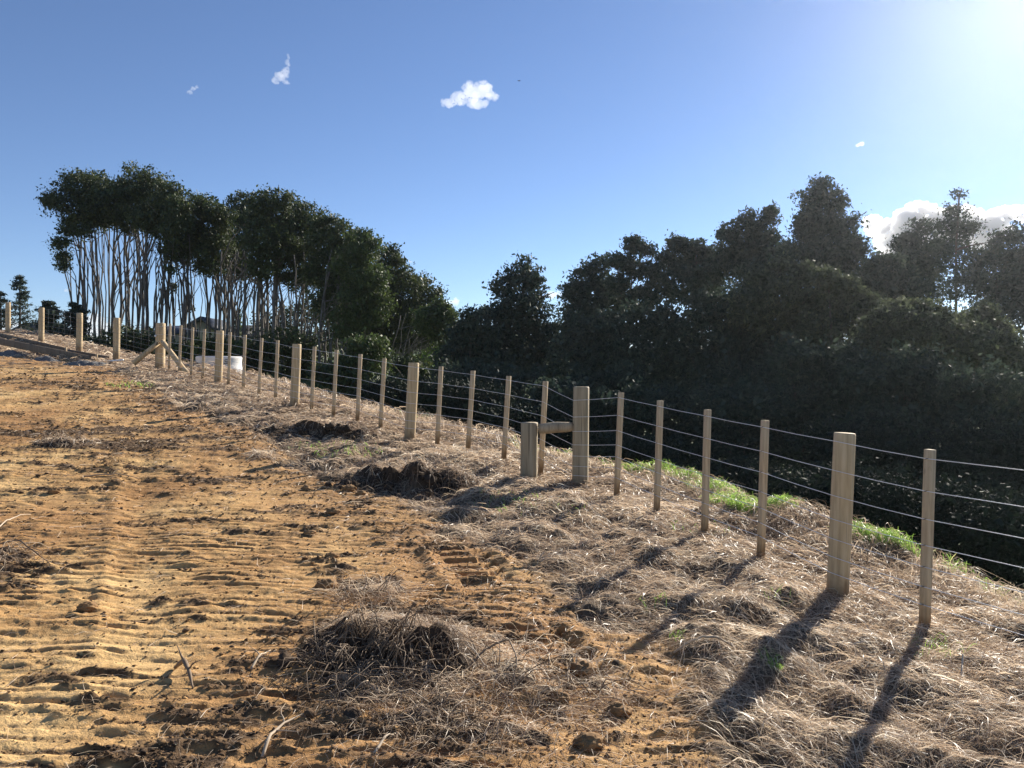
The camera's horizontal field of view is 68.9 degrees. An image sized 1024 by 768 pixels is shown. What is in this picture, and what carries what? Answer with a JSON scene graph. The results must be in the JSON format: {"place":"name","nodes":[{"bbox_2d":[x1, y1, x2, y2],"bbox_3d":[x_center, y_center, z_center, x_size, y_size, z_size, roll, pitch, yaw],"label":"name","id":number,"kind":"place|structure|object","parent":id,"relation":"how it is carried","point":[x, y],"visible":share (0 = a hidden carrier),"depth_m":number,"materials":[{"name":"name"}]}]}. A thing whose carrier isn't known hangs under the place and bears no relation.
{"place":"outdoors","nodes":[
{"label":"outdoors","id":0,"kind":"place"},
{"bbox_2d":[12,324,68,331],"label":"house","id":1,"kind":"structure","parent":0,"point":[25,326],"depth_m":74.83,"materials":[{"name":"green plant"}]},
{"bbox_2d":[0,334,1023,767],"bbox_3d":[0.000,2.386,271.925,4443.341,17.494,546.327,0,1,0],"label":"ground","id":2,"kind":"structure","parent":0,"point":[48,728],"depth_m":4.71,"materials":[{"name":"soil"}]},
{"bbox_2d":[0,291,19,328],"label":"conifer","id":3,"kind":"object","parent":2,"relation":"on","point":[2,315],"visible":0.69,"depth_m":46.89,"materials":[{"name":"green plant"}]},
{"bbox_2d":[0,350,26,356],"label":"gravel heap","id":4,"kind":"object","parent":2,"relation":"on","point":[9,352],"visible":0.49,"depth_m":21.50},
{"bbox_2d":[0,338,90,359],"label":"board","id":5,"kind":"object","parent":4,"relation":"on","point":[29,347],"visible":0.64,"depth_m":21.50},
{"bbox_2d":[2,274,36,327],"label":"conifer","id":6,"kind":"object","parent":2,"relation":"on","point":[21,295],"visible":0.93,"depth_m":47.85,"materials":[{"name":"green plant"}]},
{"bbox_2d":[0,540,50,564],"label":"twig","id":7,"kind":"object","parent":2,"relation":"on","point":[26,546],"visible":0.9,"depth_m":5.64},
{"bbox_2d":[0,538,53,575],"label":"grass clump","id":8,"kind":"object","parent":2,"relation":"on","point":[20,555],"visible":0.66,"depth_m":5.53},
{"bbox_2d":[0,333,67,349],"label":"board","id":9,"kind":"object","parent":2,"relation":"on","point":[38,343],"visible":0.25,"depth_m":24.30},
{"bbox_2d":[18,298,68,334],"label":"bush","id":10,"kind":"object","parent":2,"relation":"on","point":[49,306],"visible":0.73,"depth_m":39.82,"materials":[{"name":"green plant"}]},
{"bbox_2d":[30,356,59,361],"bbox_3d":[-12.690,-0.531,20.274,1.200,0.482,0.720,0,1,0],"label":"gravel heap","id":11,"kind":"object","parent":2,"relation":"on","point":[48,358],"visible":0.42,"depth_m":20.15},
{"bbox_2d":[1,430,107,450],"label":"grass clump","id":12,"kind":"object","parent":2,"relation":"on","point":[67,441],"visible":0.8,"depth_m":9.92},
{"bbox_2d":[51,301,95,340],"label":"conifer","id":13,"kind":"object","parent":2,"relation":"on","point":[75,309],"visible":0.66,"depth_m":37.70,"materials":[{"name":"green plant"}]},
{"bbox_2d":[33,165,116,336],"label":"grove tree","id":14,"kind":"object","parent":2,"relation":"on","point":[72,192],"visible":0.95,"depth_m":41.75,"materials":[{"name":"green plant"}]},
{"bbox_2d":[0,302,154,362],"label":"netting fence","id":15,"kind":"object","parent":2,"relation":"on","point":[79,334],"visible":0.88,"depth_m":22.75,"materials":[{"name":"brown wood"}]},
{"bbox_2d":[64,349,108,357],"bbox_3d":[-12.581,-0.878,22.043,2.754,0.392,0.050,1,1,36],"label":"board","id":16,"kind":"object","parent":2,"relation":"on","point":[81,352],"visible":0.43,"depth_m":22.00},
{"bbox_2d":[76,601,97,612],"bbox_3d":[-2.591,1.361,4.560,0.120,0.070,0.106,0,1,0],"label":"soil clod","id":17,"kind":"object","parent":2,"relation":"on","point":[88,606],"visible":0.96,"depth_m":4.53,"materials":[{"name":"soil"}]},
{"bbox_2d":[63,360,111,365],"bbox_3d":[-11.028,-0.382,19.416,2.040,0.496,0.840,0,1,0],"label":"gravel heap","id":18,"kind":"object","parent":2,"relation":"on","point":[83,363],"visible":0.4,"depth_m":19.27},
{"bbox_2d":[79,169,130,338],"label":"grove tree","id":19,"kind":"object","parent":2,"relation":"on","point":[106,225],"visible":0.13,"depth_m":44.56,"materials":[{"name":"green plant"}]},
{"bbox_2d":[83,322,143,350],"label":"bush","id":20,"kind":"object","parent":2,"relation":"on","point":[108,342],"visible":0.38,"depth_m":35.84,"materials":[{"name":"green plant"}]},
{"bbox_2d":[91,159,187,343],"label":"grove tree","id":21,"kind":"object","parent":2,"relation":"on","point":[126,191],"visible":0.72,"depth_m":42.88,"materials":[{"name":"green plant"}]},
{"bbox_2d":[123,320,167,356],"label":"bush","id":22,"kind":"object","parent":2,"relation":"on","point":[142,336],"visible":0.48,"depth_m":36.54,"materials":[{"name":"green plant"}]},
{"bbox_2d":[122,173,193,347],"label":"grove tree","id":23,"kind":"object","parent":2,"relation":"on","point":[148,220],"visible":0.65,"depth_m":41.20,"materials":[{"name":"green plant"}]},
{"bbox_2d":[153,193,197,345],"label":"grove tree","id":24,"kind":"object","parent":2,"relation":"on","point":[177,222],"visible":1,"depth_m":39.97,"materials":[{"name":"green plant"}]},
{"bbox_2d":[165,335,206,362],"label":"bush","id":25,"kind":"object","parent":2,"relation":"on","point":[184,349],"visible":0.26,"depth_m":34.75,"materials":[{"name":"green plant"}]},
{"bbox_2d":[173,644,201,688],"bbox_3d":[-1.621,1.406,3.749,0.066,0.137,0.337,-1,1,-39],"label":"root","id":26,"kind":"object","parent":2,"relation":"on","point":[184,661],"visible":1,"depth_m":3.74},
{"bbox_2d":[169,188,207,340],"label":"grove tree","id":27,"kind":"object","parent":2,"relation":"on","point":[178,257],"visible":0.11,"depth_m":44.24,"materials":[{"name":"green plant"}]},
{"bbox_2d":[195,356,241,373],"bbox_3d":[-7.921,-0.507,20.195,1.236,0.473,1.236,0,1,0],"label":"concrete ring","id":28,"kind":"object","parent":2,"relation":"on","point":[238,360],"visible":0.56,"depth_m":19.79,"materials":[{"name":"white concrete"}]},
{"bbox_2d":[187,332,250,368],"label":"bush","id":29,"kind":"object","parent":2,"relation":"on","point":[211,343],"visible":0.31,"depth_m":33.88,"materials":[{"name":"green plant"}]},
{"bbox_2d":[167,316,270,345],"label":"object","id":30,"kind":"structure","parent":2,"relation":"on","point":[203,322],"depth_m":60.32,"materials":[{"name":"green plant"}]},
{"bbox_2d":[160,189,280,362],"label":"grove tree","id":31,"kind":"object","parent":2,"relation":"on","point":[236,200],"visible":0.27,"depth_m":44.65,"materials":[{"name":"green plant"}]},
{"bbox_2d":[176,189,285,341],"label":"grove tree","id":32,"kind":"object","parent":2,"relation":"on","point":[210,241],"visible":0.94,"depth_m":41.61,"materials":[{"name":"green plant"}]},
{"bbox_2d":[234,447,282,461],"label":"grass clump","id":33,"kind":"object","parent":2,"relation":"on","point":[258,453],"visible":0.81,"depth_m":9.77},
{"bbox_2d":[233,328,286,374],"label":"bush","id":34,"kind":"object","parent":2,"relation":"on","point":[268,356],"visible":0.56,"depth_m":36.46,"materials":[{"name":"green plant"}]},
{"bbox_2d":[248,645,271,669],"bbox_3d":[-1.315,1.417,3.908,0.158,0.077,0.169,-1,1,-36],"label":"root","id":35,"kind":"object","parent":2,"relation":"on","point":[255,661],"visible":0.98,"depth_m":3.88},
{"bbox_2d":[218,183,307,372],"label":"grove tree","id":36,"kind":"object","parent":2,"relation":"on","point":[269,238],"visible":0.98,"depth_m":39.77,"materials":[{"name":"green plant"}]},
{"bbox_2d":[260,703,303,757],"bbox_3d":[-0.969,1.508,3.261,0.152,0.093,0.325,0,1,0],"label":"root","id":37,"kind":"object","parent":2,"relation":"on","point":[266,743],"visible":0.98,"depth_m":3.21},
{"bbox_2d":[232,195,338,372],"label":"grove tree","id":38,"kind":"object","parent":2,"relation":"on","point":[289,271],"visible":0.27,"depth_m":41.65,"materials":[{"name":"green plant"}]},
{"bbox_2d":[269,322,328,378],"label":"bush","id":39,"kind":"object","parent":2,"relation":"on","point":[293,338],"visible":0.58,"depth_m":37.59,"materials":[{"name":"green plant"}]},
{"bbox_2d":[252,209,358,364],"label":"grove tree","id":40,"kind":"object","parent":2,"relation":"on","point":[328,233],"visible":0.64,"depth_m":38.63,"materials":[{"name":"green plant"}]},
{"bbox_2d":[254,418,377,442],"bbox_3d":[-2.998,0.737,11.655,2.108,0.433,0.879,0,1,0],"label":"heap","id":41,"kind":"object","parent":2,"relation":"on","point":[333,429],"visible":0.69,"depth_m":11.55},
{"bbox_2d":[246,289,391,363],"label":"thicket","id":42,"kind":"object","parent":2,"relation":"on","point":[299,328],"visible":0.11,"depth_m":49.35,"materials":[{"name":"green plant"}]},
{"bbox_2d":[315,578,337,589],"bbox_3d":[-1.262,1.369,5.080,0.155,0.100,0.145,0,1,0],"label":"soil clod","id":43,"kind":"object","parent":2,"relation":"on","point":[323,581],"visible":0.76,"depth_m":5.04,"materials":[{"name":"soil"}]},
{"bbox_2d":[325,507,341,514],"bbox_3d":[-1.711,1.219,7.121,0.143,0.092,0.140,-1,1,-43],"label":"soil clod","id":44,"kind":"object","parent":2,"relation":"on","point":[332,510],"visible":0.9,"depth_m":7.08,"materials":[{"name":"soil"}]},
{"bbox_2d":[305,357,380,402],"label":"bush","id":45,"kind":"object","parent":2,"relation":"on","point":[322,376],"visible":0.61,"depth_m":29.82,"materials":[{"name":"green plant"}]},
{"bbox_2d":[341,484,356,491],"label":"soil clod","id":46,"kind":"object","parent":2,"relation":"on","point":[351,487],"visible":0.89,"depth_m":8.25,"materials":[{"name":"soil"}]},
{"bbox_2d":[301,225,403,384],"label":"grove tree","id":47,"kind":"object","parent":2,"relation":"on","point":[362,293],"visible":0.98,"depth_m":36.54,"materials":[{"name":"green plant"}]},
{"bbox_2d":[0,366,712,767],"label":"soil crumbs","id":48,"kind":"object","parent":2,"relation":"on","point":[226,706],"visible":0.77,"depth_m":4.46,"materials":[{"name":"soil"}]},
{"bbox_2d":[332,673,380,693],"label":"curved branch","id":49,"kind":"object","parent":2,"relation":"on","point":[357,682],"visible":0.52,"depth_m":3.67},
{"bbox_2d":[316,326,417,417],"bbox_3d":[-6.018,-0.017,31.164,2.987,4.736,3.302,1,1,37],"label":"bush","id":50,"kind":"object","parent":2,"relation":"on","point":[370,347],"visible":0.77,"depth_m":30.55,"materials":[{"name":"green plant"}]},
{"bbox_2d":[291,565,445,614],"bbox_3d":[-0.947,1.352,4.938,0.973,0.232,0.940,1,1,44],"label":"grass clump","id":51,"kind":"object","parent":2,"relation":"on","point":[391,589],"visible":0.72,"depth_m":4.93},
{"bbox_2d":[245,597,503,719],"bbox_3d":[-0.724,1.351,4.000,1.384,0.411,1.306,0,1,0],"label":"grass clump","id":52,"kind":"object","parent":2,"relation":"on","point":[372,637],"visible":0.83,"depth_m":3.91,"materials":[{"name":"plant"}]},
{"bbox_2d":[322,241,428,376],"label":"grove tree","id":53,"kind":"object","parent":2,"relation":"on","point":[400,286],"visible":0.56,"depth_m":39.36,"materials":[{"name":"green plant"}]},
{"bbox_2d":[349,371,437,413],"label":"shrub","id":54,"kind":"object","parent":2,"relation":"on","point":[391,392],"visible":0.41,"depth_m":24.56,"materials":[{"name":"green plant"}]},
{"bbox_2d":[314,456,493,499],"bbox_3d":[-1.147,1.089,8.646,2.237,0.542,1.261,0,1,0],"label":"grass clump","id":55,"kind":"object","parent":2,"relation":"on","point":[417,474],"visible":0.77,"depth_m":8.53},
{"bbox_2d":[376,270,448,378],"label":"grove tree","id":56,"kind":"object","parent":2,"relation":"on","point":[432,293],"visible":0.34,"depth_m":40.46,"materials":[{"name":"green plant"}]},
{"bbox_2d":[387,347,437,389],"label":"bush","id":57,"kind":"object","parent":2,"relation":"on","point":[404,361],"visible":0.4,"depth_m":32.62,"materials":[{"name":"green plant"}]},
{"bbox_2d":[386,294,459,375],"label":"grove tree","id":58,"kind":"object","parent":2,"relation":"on","point":[440,312],"visible":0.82,"depth_m":35.68,"materials":[{"name":"green plant"}]},
{"bbox_2d":[416,345,441,365],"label":"bush","id":59,"kind":"object","parent":2,"relation":"on","point":[424,353],"visible":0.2,"depth_m":41.70,"materials":[{"name":"green plant"}]},
{"bbox_2d":[399,370,526,430],"bbox_3d":[-1.274,1.435,22.084,3.893,3.765,2.879,0,1,0],"label":"shrub","id":60,"kind":"object","parent":2,"relation":"on","point":[451,401],"visible":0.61,"depth_m":21.60,"materials":[{"name":"green plant"}]},
{"bbox_2d":[273,623,671,767],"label":"grass clump","id":61,"kind":"object","parent":2,"relation":"on","point":[442,701],"visible":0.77,"depth_m":3.60,"materials":[{"name":"plant"}]},
{"bbox_2d":[548,688,569,705],"bbox_3d":[0.227,1.514,3.601,0.111,0.071,0.100,0,1,0],"label":"soil clod","id":62,"kind":"object","parent":61,"relation":"on","point":[562,698],"visible":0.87,"depth_m":3.58,"materials":[{"name":"soil"}]},
{"bbox_2d":[423,304,522,384],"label":"forest tree","id":63,"kind":"object","parent":2,"relation":"on","point":[472,337],"visible":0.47,"depth_m":30.67,"materials":[{"name":"green plant"}]},
{"bbox_2d":[463,639,516,690],"bbox_3d":[-0.085,1.433,3.844,0.290,0.159,0.274,0,1,25],"label":"root","id":64,"kind":"object","parent":2,"relation":"on","point":[484,650],"visible":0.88,"depth_m":3.89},
{"bbox_2d":[427,354,555,428],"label":"forest tree","id":65,"kind":"object","parent":2,"relation":"on","point":[522,376],"visible":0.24,"depth_m":26.64,"materials":[{"name":"green plant"}]},
{"bbox_2d":[474,250,567,388],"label":"forest tree","id":66,"kind":"object","parent":2,"relation":"on","point":[520,306],"visible":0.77,"depth_m":32.55,"materials":[{"name":"green plant"}]},
{"bbox_2d":[474,394,592,454],"bbox_3d":[0.555,1.951,20.251,3.543,3.394,2.373,0,1,-23],"label":"shrub","id":67,"kind":"object","parent":2,"relation":"on","point":[518,415],"visible":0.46,"depth_m":19.98,"materials":[{"name":"green plant"}]},
{"bbox_2d":[546,662,563,670],"bbox_3d":[0.226,1.520,3.962,0.159,0.086,0.128,0,1,0],"label":"soil clod","id":68,"kind":"object","parent":2,"relation":"on","point":[557,665],"visible":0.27,"depth_m":3.94,"materials":[{"name":"soil"}]},
{"bbox_2d":[106,380,1019,670],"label":"green grass","id":69,"kind":"structure","parent":2,"relation":"on","point":[786,498],"depth_m":7.50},
{"bbox_2d":[132,323,1023,635],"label":"wire fence","id":70,"kind":"object","parent":2,"relation":"on","point":[842,501],"visible":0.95,"depth_m":8.09,"materials":[{"name":"brown wood"}]},
{"bbox_2d":[569,660,597,677],"bbox_3d":[0.369,1.493,3.904,0.143,0.092,0.140,-1,1,-43],"label":"soil clod","id":71,"kind":"object","parent":2,"relation":"on","point":[582,664],"visible":0.83,"depth_m":3.87,"materials":[{"name":"soil"}]},
{"bbox_2d":[539,304,630,389],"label":"forest tree","id":72,"kind":"object","parent":2,"relation":"on","point":[583,345],"visible":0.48,"depth_m":29.46,"materials":[{"name":"green plant"}]},
{"bbox_2d":[524,372,648,449],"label":"forest tree","id":73,"kind":"object","parent":2,"relation":"on","point":[566,390],"visible":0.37,"depth_m":21.41,"materials":[{"name":"green plant"}]},
{"bbox_2d":[572,732,603,751],"bbox_3d":[0.328,1.549,3.219,0.139,0.090,0.131,0,1,0],"label":"soil clod","id":74,"kind":"object","parent":2,"relation":"on","point":[591,741],"visible":0.91,"depth_m":3.19,"materials":[{"name":"soil"}]},
{"bbox_2d":[552,251,625,331],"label":"forest tree","id":75,"kind":"object","parent":2,"relation":"on","point":[577,293],"visible":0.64,"depth_m":37.55,"materials":[{"name":"green plant"}]},
{"bbox_2d":[552,357,659,437],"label":"forest tree","id":76,"kind":"object","parent":2,"relation":"on","point":[615,377],"visible":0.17,"depth_m":26.74,"materials":[{"name":"green plant"}]},
{"bbox_2d":[604,700,632,716],"bbox_3d":[0.503,1.538,3.523,0.140,0.079,0.117,0,1,0],"label":"soil clod","id":77,"kind":"object","parent":2,"relation":"on","point":[615,708],"visible":0.86,"depth_m":3.49,"materials":[{"name":"soil"}]},
{"bbox_2d":[571,420,699,470],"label":"shrub","id":78,"kind":"object","parent":2,"relation":"on","point":[609,448],"visible":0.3,"depth_m":17.75,"materials":[{"name":"green plant"}]},
{"bbox_2d":[600,234,676,348],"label":"forest tree","id":79,"kind":"object","parent":2,"relation":"on","point":[629,266],"visible":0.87,"depth_m":35.78,"materials":[{"name":"green plant"}]},
{"bbox_2d":[595,292,718,435],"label":"forest tree","id":80,"kind":"object","parent":2,"relation":"on","point":[643,333],"visible":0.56,"depth_m":28.69,"materials":[{"name":"green plant"}]},
{"bbox_2d":[592,375,728,470],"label":"forest tree","id":81,"kind":"object","parent":2,"relation":"on","point":[642,412],"visible":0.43,"depth_m":21.48,"materials":[{"name":"green plant"}]},
{"bbox_2d":[650,229,729,369],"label":"forest tree","id":82,"kind":"object","parent":2,"relation":"on","point":[686,262],"visible":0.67,"depth_m":36.43,"materials":[{"name":"green plant"}]},
{"bbox_2d":[673,635,739,653],"bbox_3d":[1.089,1.449,4.149,0.374,0.092,0.120,0,1,14],"label":"stick","id":83,"kind":"object","parent":2,"relation":"on","point":[695,639],"visible":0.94,"depth_m":4.17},
{"bbox_2d":[649,279,774,403],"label":"forest tree","id":84,"kind":"object","parent":2,"relation":"on","point":[707,314],"visible":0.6,"depth_m":27.59,"materials":[{"name":"green plant"}]},
{"bbox_2d":[671,447,797,497],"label":"shrub","id":85,"kind":"object","parent":2,"relation":"on","point":[744,476],"visible":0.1,"depth_m":16.54,"materials":[{"name":"green plant"}]},
{"bbox_2d":[699,199,789,345],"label":"forest tree","id":86,"kind":"object","parent":2,"relation":"on","point":[747,238],"visible":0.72,"depth_m":34.54,"materials":[{"name":"green plant"}]},
{"bbox_2d":[672,375,823,488],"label":"forest tree","id":87,"kind":"object","parent":2,"relation":"on","point":[738,405],"visible":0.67,"depth_m":20.67,"materials":[{"name":"green plant"}]},
{"bbox_2d":[719,249,833,474],"bbox_3d":[9.708,1.893,27.083,4.307,13.560,3.362,0,1,18],"label":"forest tree","id":88,"kind":"object","parent":2,"relation":"on","point":[762,301],"visible":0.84,"depth_m":26.51,"materials":[{"name":"green plant"}]},
{"bbox_2d":[757,171,878,286],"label":"forest tree","id":89,"kind":"object","parent":2,"relation":"on","point":[820,225],"visible":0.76,"depth_m":32.36,"materials":[{"name":"green plant"}]},
{"bbox_2d":[739,453,896,524],"bbox_3d":[6.714,3.213,15.244,4.044,4.030,2.352,0,1,0],"label":"shrub","id":90,"kind":"object","parent":2,"relation":"on","point":[822,483],"visible":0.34,"depth_m":14.89,"materials":[{"name":"green plant"}]},
{"bbox_2d":[756,330,884,477],"bbox_3d":[9.044,3.098,21.882,3.997,9.328,3.595,0,1,0],"label":"forest tree","id":91,"kind":"object","parent":2,"relation":"on","point":[804,371],"visible":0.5,"depth_m":21.33,"materials":[{"name":"green plant"}]},
{"bbox_2d":[778,260,886,348],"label":"forest tree","id":92,"kind":"object","parent":2,"relation":"on","point":[854,298],"visible":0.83,"depth_m":25.71,"materials":[{"name":"green plant"}]},
{"bbox_2d":[782,396,946,527],"bbox_3d":[8.548,3.470,18.118,3.400,6.394,4.055,1,1,44],"label":"forest tree","id":93,"kind":"object","parent":2,"relation":"on","point":[868,435],"visible":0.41,"depth_m":17.42,"materials":[{"name":"green plant"}]},
{"bbox_2d":[848,250,935,527],"bbox_3d":[15.838,2.433,31.167,3.706,15.998,2.570,0,1,0],"label":"forest tree","id":94,"kind":"object","parent":2,"relation":"on","point":[883,274],"visible":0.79,"depth_m":30.55,"materials":[{"name":"green plant"}]},
{"bbox_2d":[825,333,959,527],"bbox_3d":[10.206,3.212,20.142,3.881,9.100,3.280,-1,1,-33],"label":"forest tree","id":95,"kind":"object","parent":2,"relation":"on","point":[899,372],"visible":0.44,"depth_m":19.80,"materials":[{"name":"green plant"}]},
{"bbox_2d":[885,215,953,523],"bbox_3d":[19.308,1.601,35.850,4.314,19.502,3.196,-1,1,-43],"label":"forest tree","id":96,"kind":"object","parent":2,"relation":"on","point":[904,241],"visible":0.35,"depth_m":35.42,"materials":[{"name":"green plant"}]},
{"bbox_2d":[840,292,1001,552],"bbox_3d":[12.356,3.055,22.731,4.610,11.723,2.572,0,1,0],"label":"forest tree","id":97,"kind":"object","parent":2,"relation":"on","point":[902,319],"visible":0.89,"depth_m":22.27,"materials":[{"name":"green plant"}]},
{"bbox_2d":[852,461,1014,574],"bbox_3d":[7.623,3.425,14.028,3.126,3.988,2.708,0,1,0],"label":"shrub","id":98,"kind":"object","parent":2,"relation":"on","point":[901,498],"visible":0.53,"depth_m":13.78,"materials":[{"name":"green plant"}]},
{"bbox_2d":[896,348,1010,414],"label":"forest tree","id":99,"kind":"object","parent":2,"relation":"on","point":[916,352],"visible":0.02,"depth_m":27.11,"materials":[{"name":"green plant"}]},
{"bbox_2d":[907,187,1014,438],"bbox_3d":[20.317,1.297,33.808,4.164,20.527,3.878,-1,1,-34],"label":"forest tree","id":100,"kind":"object","parent":2,"relation":"on","point":[945,251],"visible":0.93,"depth_m":33.71,"materials":[{"name":"green plant"}]},
{"bbox_2d":[907,411,1023,519],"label":"forest tree","id":101,"kind":"object","parent":2,"relation":"on","point":[974,453],"visible":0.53,"depth_m":17.28,"materials":[{"name":"green plant"}]},
{"bbox_2d":[911,353,1023,517],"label":"forest tree","id":102,"kind":"object","parent":2,"relation":"on","point":[971,392],"visible":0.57,"depth_m":18.68,"materials":[{"name":"green plant"}]},
{"bbox_2d":[918,475,1023,599],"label":"shrub","id":103,"kind":"object","parent":2,"relation":"on","point":[1006,519],"visible":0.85,"depth_m":12.59,"materials":[{"name":"green plant"}]},
{"bbox_2d":[947,299,1023,553],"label":"forest tree","id":104,"kind":"object","parent":2,"relation":"on","point":[1004,335],"visible":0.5,"depth_m":23.59,"materials":[{"name":"green plant"}]},
{"bbox_2d":[960,217,1023,406],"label":"forest tree","id":105,"kind":"object","parent":2,"relation":"on","point":[997,255],"visible":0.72,"depth_m":32.61,"materials":[{"name":"green plant"}]},
{"bbox_2d":[965,331,1023,596],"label":"forest tree","id":106,"kind":"object","parent":2,"relation":"on","point":[1016,380],"visible":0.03,"depth_m":26.05,"materials":[{"name":"green plant"}]},
{"bbox_2d":[0,327,1023,767],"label":"dry grass","id":107,"kind":"structure","parent":0,"point":[996,657],"depth_m":5.44,"materials":[{"name":"plant"}]},
{"bbox_2d":[0,0,1023,347],"label":"sky","id":108,"kind":"structure","parent":0,"point":[413,122],"materials":[{"name":"blue"}]},
{"bbox_2d":[310,331,918,377],"bbox_3d":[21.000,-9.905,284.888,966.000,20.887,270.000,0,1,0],"label":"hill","id":109,"kind":"structure","parent":0,"point":[417,352],"depth_m":194.61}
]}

